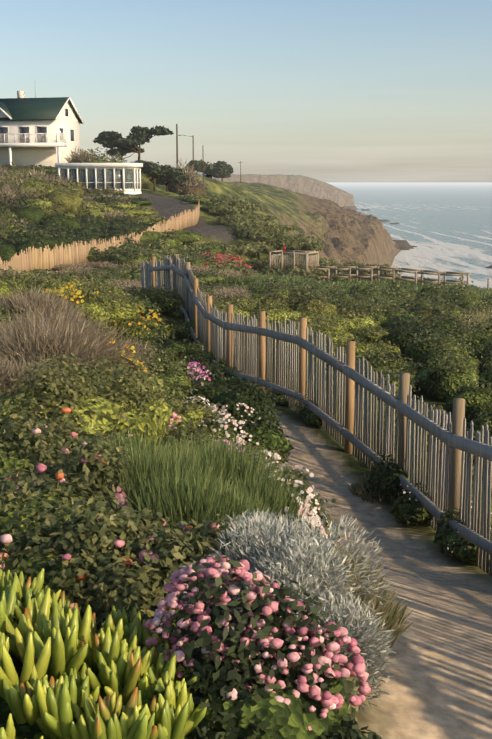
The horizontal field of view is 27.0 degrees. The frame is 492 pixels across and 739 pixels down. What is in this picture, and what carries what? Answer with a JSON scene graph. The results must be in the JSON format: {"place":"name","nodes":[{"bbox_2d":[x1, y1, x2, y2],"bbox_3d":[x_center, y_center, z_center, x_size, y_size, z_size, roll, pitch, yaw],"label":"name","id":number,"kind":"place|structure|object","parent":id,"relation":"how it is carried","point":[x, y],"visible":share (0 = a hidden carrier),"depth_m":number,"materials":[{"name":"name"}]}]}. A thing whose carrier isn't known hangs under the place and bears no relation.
{"place":"outdoors","nodes":[
{"label":"outdoors","id":0,"kind":"place"},
{"bbox_2d":[0,91,79,166],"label":"house walls","id":1,"kind":"structure","parent":0,"point":[35,156],"depth_m":125.53,"materials":[{"name":"white paint"}]},
{"bbox_2d":[0,109,73,142],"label":"house windows","id":2,"kind":"structure","parent":1,"relation":"in","point":[3,130],"depth_m":125.29,"materials":[{"name":"black glass"}]},
{"bbox_2d":[0,97,82,123],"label":"house roof","id":3,"kind":"structure","parent":1,"relation":"on","point":[31,108],"depth_m":126.23,"materials":[{"name":"green"}]},
{"bbox_2d":[0,0,491,181],"label":"sky","id":4,"kind":"structure","parent":0,"point":[273,87],"materials":[{"name":"blue"}]},
{"bbox_2d":[17,166,491,738],"bbox_3d":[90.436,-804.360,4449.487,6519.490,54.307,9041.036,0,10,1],"label":"terrain","id":5,"kind":"structure","parent":0,"point":[439,684],"depth_m":9.74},
{"bbox_2d":[0,93,83,164],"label":"balcony and trim","id":6,"kind":"structure","parent":5,"relation":"on","point":[10,144],"depth_m":123.34,"materials":[{"name":"white wood"}]},
{"bbox_2d":[55,163,142,193],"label":"sunroom frame","id":7,"kind":"object","parent":5,"relation":"on","point":[93,166],"visible":0.54,"depth_m":105.45,"materials":[{"name":"white wood"}]},
{"bbox_2d":[60,169,139,188],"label":"sunroom windows","id":8,"kind":"structure","parent":7,"relation":"in","point":[100,177],"depth_m":105.64,"materials":[{"name":"glass"}]},
{"bbox_2d":[0,203,199,272],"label":"wooden fence","id":9,"kind":"object","parent":5,"relation":"on","point":[45,259],"visible":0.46,"depth_m":59.57,"materials":[{"name":"brown wood"}]},
{"bbox_2d":[93,125,233,191],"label":"tree","id":10,"kind":"object","parent":5,"relation":"on","point":[216,167],"depth_m":155.24,"materials":[{"name":"green plant"}]},
{"bbox_2d":[176,124,242,184],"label":"utility poles","id":11,"kind":"object","parent":5,"relation":"on","point":[240,162],"visible":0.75,"depth_m":145.03,"materials":[{"name":"brown wood"}]},
{"bbox_2d":[0,147,491,738],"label":"shrub leaves","id":12,"kind":"object","parent":5,"relation":"on","point":[104,585],"visible":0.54,"depth_m":8.58,"materials":[{"name":"green plant"}]},
{"bbox_2d":[0,157,491,738],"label":"shrub","id":13,"kind":"object","parent":5,"relation":"on","point":[294,719],"visible":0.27,"depth_m":14.76,"materials":[{"name":"green plant"}]},
{"bbox_2d":[0,568,214,738],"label":"succulent fingers","id":14,"kind":"object","parent":13,"relation":"on","point":[75,668],"visible":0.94,"depth_m":4.18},
{"bbox_2d":[0,148,491,663],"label":"grass blades","id":15,"kind":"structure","parent":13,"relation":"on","point":[56,326],"depth_m":10.06,"materials":[{"name":"green plant"}]},
{"bbox_2d":[0,252,491,730],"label":"flowers","id":16,"kind":"object","parent":13,"relation":"on","point":[328,699],"visible":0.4,"depth_m":4.45,"materials":[{"name":"pink plant"}]},
{"bbox_2d":[164,508,397,715],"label":"silver bush leaves","id":17,"kind":"object","parent":13,"relation":"on","point":[279,551],"visible":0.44,"depth_m":5.16,"materials":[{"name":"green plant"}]},
{"bbox_2d":[269,250,318,275],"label":"wooden enclosure","id":18,"kind":"object","parent":5,"relation":"on","point":[311,260],"visible":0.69,"depth_m":77.36,"materials":[{"name":"brown wood"}]},
{"bbox_2d":[151,254,464,517],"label":"fence posts","id":19,"kind":"object","parent":5,"relation":"on","point":[458,414],"visible":0.56,"depth_m":12.86,"materials":[{"name":"brown wood"}]},
{"bbox_2d":[149,264,491,554],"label":"fence rails","id":20,"kind":"object","parent":19,"relation":"attached to","point":[451,440],"visible":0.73,"depth_m":12.22,"materials":[{"name":"grey wood"}]},
{"bbox_2d":[141,253,491,575],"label":"fence pickets","id":21,"kind":"object","parent":20,"relation":"attached to","point":[247,352],"visible":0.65,"depth_m":12.55,"materials":[{"name":"wood"}]},
{"bbox_2d":[307,266,488,289],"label":"boardwalk railing","id":22,"kind":"object","parent":5,"relation":"on","point":[371,275],"visible":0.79,"depth_m":74.59,"materials":[{"name":"brown wood"}]},
{"bbox_2d":[347,206,491,267],"bbox_3d":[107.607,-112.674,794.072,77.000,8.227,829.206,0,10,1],"label":"sea rocks","id":23,"kind":"object","parent":5,"relation":"on","point":[403,244],"visible":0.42,"depth_m":498.86,"materials":[{"name":"brown stone"}]},
{"bbox_2d":[87,150,491,182],"bbox_3d":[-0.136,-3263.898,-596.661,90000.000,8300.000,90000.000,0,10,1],"label":"haze bank","id":24,"kind":"structure","parent":0,"point":[428,177],"depth_m":43684.32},
{"bbox_2d":[328,183,491,288],"bbox_3d":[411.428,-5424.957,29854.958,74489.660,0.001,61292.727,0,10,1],"label":"sea","id":25,"kind":"structure","parent":0,"point":[446,227],"depth_m":843.05,"materials":[{"name":"blue liquid"}]}
]}

